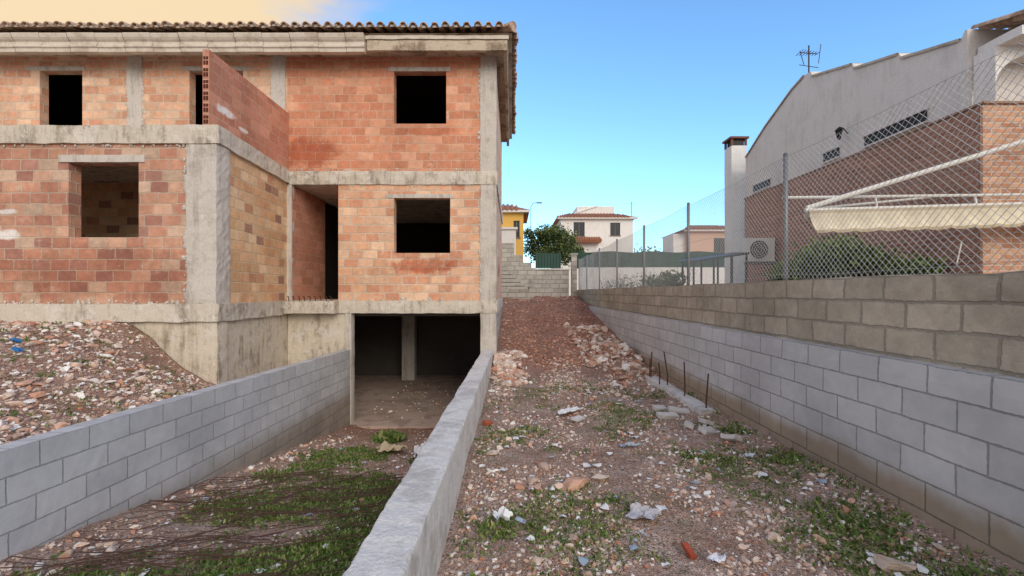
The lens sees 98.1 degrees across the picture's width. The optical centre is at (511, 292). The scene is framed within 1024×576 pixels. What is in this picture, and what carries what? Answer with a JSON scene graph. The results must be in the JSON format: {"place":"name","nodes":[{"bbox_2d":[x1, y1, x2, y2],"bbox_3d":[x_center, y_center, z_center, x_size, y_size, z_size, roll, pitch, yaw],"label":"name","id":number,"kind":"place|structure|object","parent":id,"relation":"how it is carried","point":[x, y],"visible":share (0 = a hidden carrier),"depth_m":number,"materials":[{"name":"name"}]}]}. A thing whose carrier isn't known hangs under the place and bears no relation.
{"place":"outdoors","nodes":[
{"label":"outdoors","id":0,"kind":"place"},
{"bbox_2d":[352,375,466,428],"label":"garage floor","id":1,"kind":"structure","parent":0,"point":[372,392],"depth_m":12.63,"materials":[{"name":"concrete"}]},
{"bbox_2d":[52,313,345,384],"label":"basement walls","id":2,"kind":"structure","parent":1,"relation":"on","point":[216,353],"depth_m":8.41,"materials":[{"name":"concrete"}]},
{"bbox_2d":[126,56,496,424],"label":"columns","id":3,"kind":"structure","parent":1,"relation":"on","point":[207,278],"depth_m":10.17,"materials":[{"name":"concrete"}]},
{"bbox_2d":[374,382,452,418],"bbox_3d":[-2.212,3.022,12.815,2.820,0.076,4.297,0,0,0],"label":"garage rubble","id":4,"kind":"object","parent":1,"relation":"on","point":[436,403],"visible":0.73,"depth_m":12.09,"materials":[{"name":"stone"}]},
{"bbox_2d":[354,313,480,374],"bbox_3d":[-3.580,1.800,13.400,6.040,2.800,6.200,0,0,0],"label":"garage interior","id":5,"kind":"object","parent":1,"relation":"on","point":[448,344],"visible":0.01,"depth_m":16.30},
{"bbox_2d":[0,124,502,321],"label":"floor slabs","id":6,"kind":"structure","parent":5,"relation":"on","point":[322,185],"depth_m":8.75,"materials":[{"name":"concrete"}]},
{"bbox_2d":[0,144,186,303],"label":"porch front wall","id":7,"kind":"structure","parent":6,"relation":"on","point":[48,253],"depth_m":7.47,"materials":[{"name":"brick"}]},
{"bbox_2d":[26,66,453,198],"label":"lintels","id":8,"kind":"object","parent":7,"relation":"on","point":[122,159],"visible":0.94,"depth_m":10.19,"materials":[{"name":"concrete"}]},
{"bbox_2d":[0,57,286,125],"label":"front wall","id":9,"kind":"structure","parent":6,"relation":"on","point":[169,92],"depth_m":10.20,"materials":[{"name":"brick"}]},
{"bbox_2d":[81,152,286,302],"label":"porch side wall","id":10,"kind":"structure","parent":6,"relation":"on","point":[258,235],"depth_m":9.29,"materials":[{"name":"brick"}]},
{"bbox_2d":[2,66,482,303],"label":"mortar smears","id":11,"kind":"object","parent":6,"relation":"on","point":[185,257],"visible":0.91,"depth_m":7.46,"materials":[{"name":"concrete"}]},
{"bbox_2d":[203,49,287,168],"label":"balcony parapet","id":12,"kind":"structure","parent":6,"relation":"on","point":[241,107],"depth_m":8.52,"materials":[{"name":"brick"}]},
{"bbox_2d":[203,56,207,123],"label":"brick cavities","id":13,"kind":"object","parent":12,"relation":"attached to","point":[205,74],"visible":1,"depth_m":7.51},
{"bbox_2d":[49,75,449,298],"bbox_3d":[-7.700,-2.630,13.100,14.600,6.060,5.800,0,0,0],"label":"interior","id":14,"kind":"object","parent":6,"relation":"on","point":[420,99],"visible":0.08,"depth_m":13.16,"materials":[{"name":"black"}]},
{"bbox_2d":[364,33,511,138],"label":"roof deck","id":15,"kind":"structure","parent":14,"relation":"on","point":[510,68],"depth_m":9.64,"materials":[{"name":"concrete"}]},
{"bbox_2d":[0,37,506,141],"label":"soffit","id":16,"kind":"structure","parent":15,"relation":"attached to","point":[500,76],"depth_m":10.19,"materials":[{"name":"concrete"}]},
{"bbox_2d":[0,32,509,139],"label":"cornice","id":17,"kind":"structure","parent":16,"relation":"attached to","point":[141,43],"depth_m":9.64,"materials":[{"name":"concrete"}]},
{"bbox_2d":[367,40,508,145],"bbox_3d":[-1.625,-5.384,12.825,3.060,0.229,6.342,0,0,0],"label":"roof eave","id":18,"kind":"object","parent":16,"relation":"attached to","point":[405,46],"visible":0.98,"depth_m":9.66,"materials":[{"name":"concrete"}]},
{"bbox_2d":[0,20,507,32],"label":"roof tiles front","id":19,"kind":"object","parent":15,"relation":"attached to","point":[187,26],"visible":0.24,"depth_m":9.63,"materials":[{"name":"tile"}]},
{"bbox_2d":[479,21,516,32],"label":"hip tiles","id":20,"kind":"object","parent":15,"relation":"on","point":[511,26],"visible":0.12,"depth_m":9.62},
{"bbox_2d":[509,31,518,134],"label":"roof tiles","id":21,"kind":"object","parent":15,"relation":"on","point":[515,38],"visible":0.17,"depth_m":11.77,"materials":[{"name":"ceramic"}]},
{"bbox_2d":[292,185,324,299],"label":"entrance recess walls","id":22,"kind":"structure","parent":6,"relation":"on","point":[308,245],"depth_m":10.96,"materials":[{"name":"brick"}]},
{"bbox_2d":[287,296,331,300],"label":"rebar stubs","id":23,"kind":"object","parent":6,"relation":"on","point":[310,298],"visible":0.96,"depth_m":9.93,"materials":[{"name":"metal"}]},
{"bbox_2d":[287,57,480,170],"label":"front wall","id":24,"kind":"structure","parent":6,"relation":"on","point":[341,111],"depth_m":10.20,"materials":[{"name":"orange brick"}]},
{"bbox_2d":[338,185,480,300],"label":"front wall","id":25,"kind":"structure","parent":6,"relation":"on","point":[372,264],"depth_m":10.20,"materials":[{"name":"orange brick"}]},
{"bbox_2d":[497,80,501,299],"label":"side wall","id":26,"kind":"structure","parent":6,"relation":"on","point":[499,227],"depth_m":13.14,"materials":[{"name":"grey brick"}]},
{"bbox_2d":[0,296,1023,575],"bbox_3d":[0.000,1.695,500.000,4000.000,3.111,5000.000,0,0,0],"label":"ground","id":27,"kind":"structure","parent":0,"point":[670,532],"depth_m":4.09,"materials":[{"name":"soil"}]},
{"bbox_2d":[10,337,21,342],"bbox_3d":[-6.145,0.589,5.503,0.160,0.065,0.107,0,0,0],"label":"blue plastic scrap","id":28,"kind":"object","parent":27,"relation":"on","point":[15,339],"visible":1,"depth_m":5.49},
{"bbox_2d":[12,346,23,351],"bbox_3d":[-5.901,0.672,5.305,0.117,0.067,0.089,0,0,0],"label":"blue plastic scrap","id":29,"kind":"object","parent":27,"relation":"on","point":[16,349],"visible":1,"depth_m":5.29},
{"bbox_2d":[0,350,349,560],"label":"ramp block wall","id":30,"kind":"structure","parent":27,"relation":"on","point":[57,483],"depth_m":4.65,"materials":[{"name":"concrete"}]},
{"bbox_2d":[0,464,402,575],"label":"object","id":31,"kind":"object","parent":27,"relation":"on","point":[248,537],"visible":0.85,"depth_m":3.95,"materials":[{"name":"plant"}]},
{"bbox_2d":[376,441,407,451],"bbox_3d":[-2.032,2.591,7.502,0.519,0.183,0.482,0,0,0],"label":"cloth rag","id":32,"kind":"object","parent":27,"relation":"on","point":[385,446],"visible":1,"depth_m":7.41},
{"bbox_2d":[342,350,492,575],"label":"ramp divider wall","id":33,"kind":"structure","parent":27,"relation":"on","point":[407,535],"depth_m":2.61,"materials":[{"name":"concrete"}]},
{"bbox_2d":[414,441,425,456],"bbox_3d":[-1.326,2.454,6.931,0.428,0.156,0.716,0,0,0],"label":"white plastic sheet","id":34,"kind":"object","parent":27,"relation":"on","point":[417,448],"visible":0.26,"depth_m":6.97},
{"bbox_2d":[0,324,928,575],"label":"paper litter","id":35,"kind":"object","parent":27,"relation":"on","point":[583,561],"visible":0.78,"depth_m":3.67,"materials":[{"name":"paper"}]},
{"bbox_2d":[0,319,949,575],"bbox_3d":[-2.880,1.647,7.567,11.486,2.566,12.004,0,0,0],"label":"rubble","id":36,"kind":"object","parent":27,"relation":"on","point":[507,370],"visible":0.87,"depth_m":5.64,"materials":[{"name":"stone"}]},
{"bbox_2d":[483,419,492,425],"bbox_3d":[-0.306,1.640,5.601,0.112,0.055,0.088,10,4,-45],"label":"brick fragment","id":37,"kind":"object","parent":27,"relation":"on","point":[486,422],"visible":1,"depth_m":5.57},
{"bbox_2d":[484,450,498,454],"bbox_3d":[-0.203,1.584,4.393,0.148,0.047,0.072,0,0,0],"label":"rubble boulder","id":38,"kind":"object","parent":27,"relation":"on","point":[492,452],"visible":0.99,"depth_m":4.38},
{"bbox_2d":[486,506,512,520],"bbox_3d":[-0.086,1.542,3.106,0.164,0.083,0.165,0,0,39],"label":"white plastic bag","id":39,"kind":"object","parent":27,"relation":"on","point":[503,512],"visible":1,"depth_m":3.12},
{"bbox_2d":[497,307,501,343],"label":"basement side wall","id":40,"kind":"structure","parent":27,"relation":"on","point":[498,319],"depth_m":12.17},
{"bbox_2d":[0,321,1023,575],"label":"weeds","id":41,"kind":"object","parent":27,"relation":"on","point":[332,547],"visible":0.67,"depth_m":3.53,"materials":[{"name":"green plant"}]},
{"bbox_2d":[502,263,528,288],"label":"concrete staircase","id":42,"kind":"structure","parent":27,"relation":"on","point":[510,280],"depth_m":19.07,"materials":[{"name":"concrete"}]},
{"bbox_2d":[502,243,535,299],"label":"blocks","id":43,"kind":"structure","parent":27,"relation":"on","point":[519,268],"depth_m":20.60,"materials":[{"name":"concrete"}]},
{"bbox_2d":[530,202,541,267],"bbox_3d":[1.850,-3.262,34.000,0.900,7.324,0.200,0,0,0],"label":"street lamp","id":44,"kind":"object","parent":27,"relation":"on","point":[530,228],"visible":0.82,"depth_m":33.98,"materials":[{"name":"metal"}]},
{"bbox_2d":[536,270,568,297],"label":"end wall","id":45,"kind":"structure","parent":27,"relation":"on","point":[553,283],"depth_m":20.62,"materials":[{"name":"concrete"}]},
{"bbox_2d":[535,253,560,267],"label":"green gate","id":46,"kind":"structure","parent":45,"relation":"on","point":[547,260],"depth_m":20.90,"materials":[{"name":"metal"}]},
{"bbox_2d":[535,268,569,269],"bbox_3d":[1.875,-1.087,20.710,1.650,0.067,0.260,0,0,0],"label":"end wall coping","id":47,"kind":"object","parent":45,"relation":"on","point":[552,268],"visible":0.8,"depth_m":20.58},
{"bbox_2d":[523,218,588,266],"bbox_3d":[2.802,-2.296,30.096,4.767,5.415,3.000,0,0,0],"label":"olive tree","id":48,"kind":"object","parent":27,"relation":"on","point":[546,236],"visible":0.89,"depth_m":29.57,"materials":[{"name":"green plant"}]},
{"bbox_2d":[500,295,636,370],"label":"soil clods","id":49,"kind":"object","parent":27,"relation":"on","point":[532,341],"visible":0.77,"depth_m":12.56,"materials":[{"name":"soil"}]},
{"bbox_2d":[558,406,582,413],"bbox_3d":[0.804,1.618,6.113,0.374,0.068,0.246,0,0,0],"label":"white plastic wrap","id":50,"kind":"object","parent":27,"relation":"on","point":[566,410],"visible":1,"depth_m":6.09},
{"bbox_2d":[570,253,577,295],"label":"gate pillar","id":51,"kind":"structure","parent":27,"relation":"on","point":[573,274],"depth_m":20.50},
{"bbox_2d":[561,477,589,491],"bbox_3d":[0.527,1.624,3.757,0.269,0.122,0.163,0,0,-34],"label":"rubble boulder","id":52,"kind":"object","parent":27,"relation":"on","point":[573,484],"visible":0.86,"depth_m":3.70,"materials":[{"name":"stone"}]},
{"bbox_2d":[570,416,585,421],"bbox_3d":[0.848,1.618,5.701,0.115,0.036,0.209,7,1,39],"label":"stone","id":53,"kind":"object","parent":27,"relation":"on","point":[577,418],"visible":1,"depth_m":5.66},
{"bbox_2d":[593,245,603,251],"bbox_3d":[7.650,-3.100,38.850,1.300,2.200,0.900,0,0,0],"label":"barbecue chimney","id":54,"kind":"object","parent":27,"relation":"on","point":[598,247],"visible":0.12,"depth_m":38.65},
{"bbox_2d":[591,474,608,480],"bbox_3d":[0.780,1.623,3.893,0.147,0.060,0.126,0,0,-37],"label":"rubble boulder","id":55,"kind":"object","parent":27,"relation":"on","point":[599,477],"visible":1,"depth_m":3.87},
{"bbox_2d":[625,442,642,445],"bbox_3d":[1.258,1.569,4.608,0.195,0.035,0.087,0,0,0],"label":"plastic scrap","id":56,"kind":"object","parent":27,"relation":"on","point":[632,444],"visible":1,"depth_m":4.59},
{"bbox_2d":[626,502,661,519],"bbox_3d":[0.958,1.581,3.212,0.213,0.065,0.214,0,0,35],"label":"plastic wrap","id":57,"kind":"object","parent":27,"relation":"on","point":[638,510],"visible":1,"depth_m":3.21,"materials":[{"name":"plastic"}]},
{"bbox_2d":[601,265,696,287],"bbox_3d":[3.623,-0.284,13.286,1.264,0.775,7.342,0,0,0],"label":"bare shrub","id":58,"kind":"object","parent":27,"relation":"on","point":[640,285],"visible":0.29,"depth_m":11.42,"materials":[{"name":"brown plant"}]},
{"bbox_2d":[578,267,724,288],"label":"white garden wall","id":59,"kind":"structure","parent":27,"relation":"on","point":[652,273],"depth_m":21.00,"materials":[{"name":"paint"}]},
{"bbox_2d":[573,251,724,268],"bbox_3d":[7.100,-1.565,21.249,8.400,0.830,0.038,0,0,0],"label":"screen fence","id":60,"kind":"object","parent":59,"relation":"attached to","point":[580,255],"visible":0.33,"depth_m":21.25,"materials":[{"name":"green fabric"}]},
{"bbox_2d":[651,404,667,410],"bbox_3d":[2.097,1.640,6.303,0.193,0.067,0.132,5,7,-17],"label":"broken block","id":61,"kind":"object","parent":27,"relation":"on","point":[656,407],"depth_m":6.26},
{"bbox_2d":[641,269,686,285],"bbox_3d":[3.807,-0.073,10.793,0.879,0.996,1.421,0,0,43],"label":"shrub","id":62,"kind":"object","parent":27,"relation":"on","point":[678,277],"visible":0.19,"depth_m":10.62,"materials":[{"name":"green plant"}]},
{"bbox_2d":[656,411,679,418],"bbox_3d":[2.050,1.619,5.851,0.275,0.071,0.135,5,8,-11],"label":"broken block","id":63,"kind":"object","parent":27,"relation":"on","point":[663,415],"depth_m":5.81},
{"bbox_2d":[663,234,685,252],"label":"annex wall","id":64,"kind":"structure","parent":27,"relation":"on","point":[676,240],"depth_m":35.50,"materials":[{"name":"paint"}]},
{"bbox_2d":[667,405,689,413],"bbox_3d":[2.300,1.627,6.101,0.296,0.072,0.135,12,19,-6],"label":"broken block","id":65,"kind":"object","parent":27,"relation":"on","point":[675,409],"depth_m":6.07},
{"bbox_2d":[649,352,708,407],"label":"rebar rods","id":66,"kind":"object","parent":27,"relation":"on","point":[650,365],"visible":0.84,"depth_m":7.49,"materials":[{"name":"metal"}]},
{"bbox_2d":[646,376,715,414],"bbox_3d":[2.611,1.656,7.099,0.238,0.206,2.404,0,0,0],"label":"concrete footing","id":67,"kind":"object","parent":27,"relation":"on","point":[695,405],"visible":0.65,"depth_m":6.74,"materials":[{"name":"concrete"}]},
{"bbox_2d":[683,421,695,428],"bbox_3d":[2.196,1.638,5.500,0.134,0.070,0.213,16,-1,28],"label":"broken block","id":68,"kind":"object","parent":27,"relation":"on","point":[689,424],"depth_m":5.42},
{"bbox_2d":[682,542,697,559],"bbox_3d":[1.100,1.600,2.751,0.043,0.036,0.111,7,10,-11],"label":"brick fragment","id":69,"kind":"object","parent":27,"relation":"on","point":[689,550],"visible":1,"depth_m":2.74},
{"bbox_2d":[699,418,713,425],"bbox_3d":[2.446,1.631,5.596,0.130,0.068,0.173,14,-10,-5],"label":"broken block","id":70,"kind":"object","parent":27,"relation":"on","point":[705,421],"depth_m":5.52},
{"bbox_2d":[697,425,717,434],"bbox_3d":[2.298,1.622,5.202,0.244,0.071,0.135,14,12,-34],"label":"broken block","id":71,"kind":"object","parent":27,"relation":"on","point":[705,430],"depth_m":5.15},
{"bbox_2d":[679,252,748,284],"bbox_3d":[4.100,-0.230,9.150,1.200,1.260,0.700,0,0,0],"label":"lean to shelter","id":72,"kind":"object","parent":27,"relation":"on","point":[721,256],"visible":0.28,"depth_m":8.84,"materials":[{"name":"black metal"}]},
{"bbox_2d":[707,552,725,562],"bbox_3d":[1.228,1.577,2.655,0.106,0.035,0.091,0,0,-31],"label":"paper scrap","id":73,"kind":"object","parent":27,"relation":"on","point":[715,556],"visible":1,"depth_m":2.65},
{"bbox_2d":[721,434,741,441],"bbox_3d":[2.417,1.606,4.896,0.132,0.067,0.193,26,-25,-16],"label":"broken block","id":74,"kind":"object","parent":27,"relation":"on","point":[731,437],"depth_m":4.84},
{"bbox_2d":[722,136,748,282],"bbox_3d":[6.090,-1.841,12.100,0.500,4.678,0.480,0,0,0],"label":"chimney stack","id":75,"kind":"object","parent":27,"relation":"on","point":[735,150],"visible":0.69,"depth_m":11.90,"materials":[{"name":"white paint"}]},
{"bbox_2d":[742,452,755,456],"bbox_3d":[2.301,1.568,4.306,0.139,0.050,0.102,0,0,0],"label":"plastic scrap","id":76,"kind":"object","parent":27,"relation":"on","point":[749,454],"visible":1,"depth_m":4.29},
{"bbox_2d":[577,270,1023,378],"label":"old block wall","id":77,"kind":"structure","parent":27,"relation":"on","point":[972,321],"depth_m":3.61,"materials":[{"name":"concrete"}]},
{"bbox_2d":[578,41,1023,289],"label":"chain link fence","id":78,"kind":"object","parent":77,"relation":"on","point":[785,215],"visible":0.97,"depth_m":4.25,"materials":[{"name":"metal"}]},
{"bbox_2d":[589,306,1023,572],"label":"grey block wall","id":79,"kind":"structure","parent":27,"relation":"on","point":[940,447],"depth_m":3.43,"materials":[{"name":"concrete"}]},
{"bbox_2d":[762,231,951,280],"bbox_3d":[4.810,-0.291,6.527,2.395,1.434,1.362,0,0,0],"label":"bush","id":80,"kind":"object","parent":27,"relation":"on","point":[931,271],"visible":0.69,"depth_m":6.21,"materials":[{"name":"green plant"}]},
{"bbox_2d":[745,106,979,281],"bbox_3d":[9.500,-0.950,8.575,7.000,2.900,5.750,0,0,0],"label":"brick side","id":81,"kind":"object","parent":27,"relation":"on","point":[961,237],"visible":0.14,"depth_m":6.80,"materials":[{"name":"brick"}]},
{"bbox_2d":[741,238,776,264],"bbox_3d":[5.645,-0.940,10.130,0.690,0.600,0.303,0,0,0],"label":"air conditioner","id":82,"kind":"object","parent":81,"relation":"attached to","point":[760,252],"visible":0.69,"depth_m":10.00,"materials":[{"name":"paint"}]},
{"bbox_2d":[744,101,1023,199],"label":"ledge coping","id":83,"kind":"object","parent":81,"relation":"on","point":[964,110],"visible":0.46,"depth_m":6.65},
{"bbox_2d":[973,45,1023,104],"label":"porch arch","id":84,"kind":"structure","parent":83,"relation":"on","point":[987,54],"depth_m":5.69,"materials":[{"name":"paint"}]},
{"bbox_2d":[782,139,1023,263],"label":"folding awning","id":85,"kind":"object","parent":81,"relation":"attached to","point":[1006,215],"visible":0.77,"depth_m":5.34,"materials":[{"name":"fabric"}]},
{"bbox_2d":[746,29,1023,196],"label":"gable wall","id":86,"kind":"structure","parent":27,"relation":"on","point":[816,109],"depth_m":7.71,"materials":[{"name":"paint"}]},
{"bbox_2d":[752,177,770,193],"bbox_3d":[6.040,-2.580,10.750,0.060,0.220,0.780,0,0,0],"label":"window trim","id":87,"kind":"structure","parent":86,"relation":"attached to","point":[761,182],"depth_m":10.65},
{"bbox_2d":[753,179,769,191],"bbox_3d":[6.045,-2.580,10.750,0.030,0.160,0.700,0,0,0],"label":"slit window","id":88,"kind":"structure","parent":87,"relation":"attached to","point":[756,187],"depth_m":10.73,"materials":[{"name":"black glass"}]},
{"bbox_2d":[796,44,820,72],"bbox_3d":[6.140,-4.800,9.172,0.578,0.701,0.232,0,0,-17],"label":"tv antenna","id":89,"kind":"object","parent":86,"relation":"on","point":[808,53],"visible":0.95,"depth_m":9.19,"materials":[{"name":"metal"}]},
{"bbox_2d":[821,145,840,164],"bbox_3d":[6.040,-2.600,8.400,0.060,0.220,0.480,0,0,0],"label":"window trim","id":90,"kind":"structure","parent":86,"relation":"attached to","point":[837,157],"depth_m":8.38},
{"bbox_2d":[823,147,839,161],"bbox_3d":[6.045,-2.600,8.400,0.030,0.160,0.400,0,0,0],"label":"slit window","id":91,"kind":"structure","parent":90,"relation":"attached to","point":[831,154],"depth_m":8.38,"materials":[{"name":"black glass"}]},
{"bbox_2d":[835,127,847,139],"bbox_3d":[5.935,-2.870,7.988,0.232,0.239,0.121,0,0,15],"label":"wall lamp","id":92,"kind":"object","parent":86,"relation":"attached to","point":[838,129],"depth_m":7.98,"materials":[{"name":"black metal"}]},
{"bbox_2d":[744,38,960,158],"bbox_3d":[6.185,-3.945,8.740,0.330,1.119,5.520,0,0,0],"label":"verge coping","id":93,"kind":"object","parent":86,"relation":"on","point":[913,53],"visible":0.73,"depth_m":7.52,"materials":[{"name":"concrete"}]},
{"bbox_2d":[861,107,929,148],"bbox_3d":[6.040,-2.580,7.035,0.060,0.220,1.210,0,0,0],"label":"window trim","id":94,"kind":"structure","parent":86,"relation":"attached to","point":[911,128],"depth_m":6.92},
{"bbox_2d":[864,110,926,145],"bbox_3d":[6.045,-2.580,7.035,0.030,0.160,1.130,0,0,0],"label":"slit window","id":95,"kind":"structure","parent":94,"relation":"attached to","point":[911,121],"depth_m":6.95,"materials":[{"name":"black glass"}]},
{"bbox_2d":[971,9,1023,29],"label":"porch tiles","id":96,"kind":"object","parent":86,"relation":"on","point":[1013,20],"visible":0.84,"depth_m":5.67,"materials":[{"name":"ceramic"}]},
{"bbox_2d":[873,554,916,572],"bbox_3d":[2.248,1.609,2.611,0.196,0.094,0.124,0,0,39],"label":"rubble boulder","id":97,"kind":"object","parent":27,"relation":"on","point":[886,564],"visible":0.97,"depth_m":2.59,"materials":[{"name":"stone"}]},
{"bbox_2d":[980,104,1023,271],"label":"brick front","id":98,"kind":"object","parent":27,"relation":"on","point":[1007,246],"visible":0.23,"depth_m":5.66,"materials":[{"name":"brick"}]},
{"bbox_2d":[0,0,1023,267],"label":"sky","id":99,"kind":"structure","parent":0,"point":[619,103],"materials":[{"name":"blue"}]},
{"bbox_2d":[502,213,522,254],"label":"walls","id":100,"kind":"structure","parent":0,"point":[509,219],"depth_m":29.00,"materials":[{"name":"paint"}]},
{"bbox_2d":[502,227,517,254],"bbox_3d":[-0.577,-3.125,28.151,1.853,1.851,1.502,0,0,0],"label":"yellow house annex","id":101,"kind":"object","parent":100,"relation":"attached to","point":[508,234],"visible":0.35,"depth_m":27.50,"materials":[{"name":"paint"}]},
{"bbox_2d":[502,204,529,223],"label":"roof","id":102,"kind":"structure","parent":100,"relation":"on","point":[515,207],"depth_m":29.96,"materials":[{"name":"tile"}]},
{"bbox_2d":[502,210,528,212],"bbox_3d":[-1.125,-5.278,28.814,4.450,0.136,0.369,0,0,0],"label":"eave","id":103,"kind":"object","parent":102,"relation":"attached to","point":[515,211],"visible":0.43,"depth_m":28.63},
{"bbox_2d":[514,221,519,236],"bbox_3d":[0.300,-4.150,29.165,0.400,1.100,0.030,0,0,0],"label":"window glass","id":104,"kind":"object","parent":100,"relation":"attached to","point":[518,226],"visible":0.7,"depth_m":29.15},
{"bbox_2d":[555,219,632,295],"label":"walls","id":105,"kind":"structure","parent":0,"point":[600,228],"depth_m":40.00,"materials":[{"name":"paint"}]},
{"bbox_2d":[575,237,601,242],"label":"porch roof","id":106,"kind":"structure","parent":105,"relation":"attached to","point":[590,239],"depth_m":39.27,"materials":[{"name":"tile"}]},
{"bbox_2d":[552,213,634,225],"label":"roof","id":107,"kind":"structure","parent":105,"relation":"on","point":[588,215],"depth_m":40.41,"materials":[{"name":"tile"}]},
{"bbox_2d":[573,206,613,213],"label":"roof room","id":108,"kind":"object","parent":107,"relation":"on","point":[603,209],"visible":0.43,"depth_m":43.00,"materials":[{"name":"paint"}]},
{"bbox_2d":[557,217,637,218],"bbox_3d":[7.650,-6.678,39.815,7.200,0.136,0.369,0,0,0],"label":"eave","id":109,"kind":"object","parent":107,"relation":"attached to","point":[597,218],"visible":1,"depth_m":39.63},
{"bbox_2d":[574,222,619,251],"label":"window glass","id":110,"kind":"object","parent":105,"relation":"attached to","point":[614,228],"visible":0.67,"depth_m":40.15,"materials":[{"name":"glass"}]},
{"bbox_2d":[678,232,724,251],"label":"walls","id":111,"kind":"structure","parent":0,"point":[703,239],"depth_m":35.00,"materials":[{"name":"paint"}]},
{"bbox_2d":[662,225,724,237],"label":"roof","id":112,"kind":"structure","parent":111,"relation":"on","point":[703,227],"depth_m":35.17,"materials":[{"name":"tile"}]},
{"bbox_2d":[684,229,724,231],"bbox_3d":[16.200,-4.878,34.815,5.300,0.136,0.369,0,0,0],"label":"eave","id":113,"kind":"object","parent":112,"relation":"attached to","point":[704,230],"visible":0.37,"depth_m":34.63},
{"bbox_2d":[714,238,724,251],"bbox_3d":[16.500,-3.750,35.165,1.200,1.100,0.030,0,0,0],"label":"window glass","id":114,"kind":"object","parent":111,"relation":"attached to","point":[715,244],"visible":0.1,"depth_m":35.15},
{"bbox_2d":[977,24,1023,54],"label":"porch eave","id":115,"kind":"object","parent":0,"point":[1013,37],"visible":0.58,"depth_m":5.55,"materials":[{"name":"paint"}]}
]}

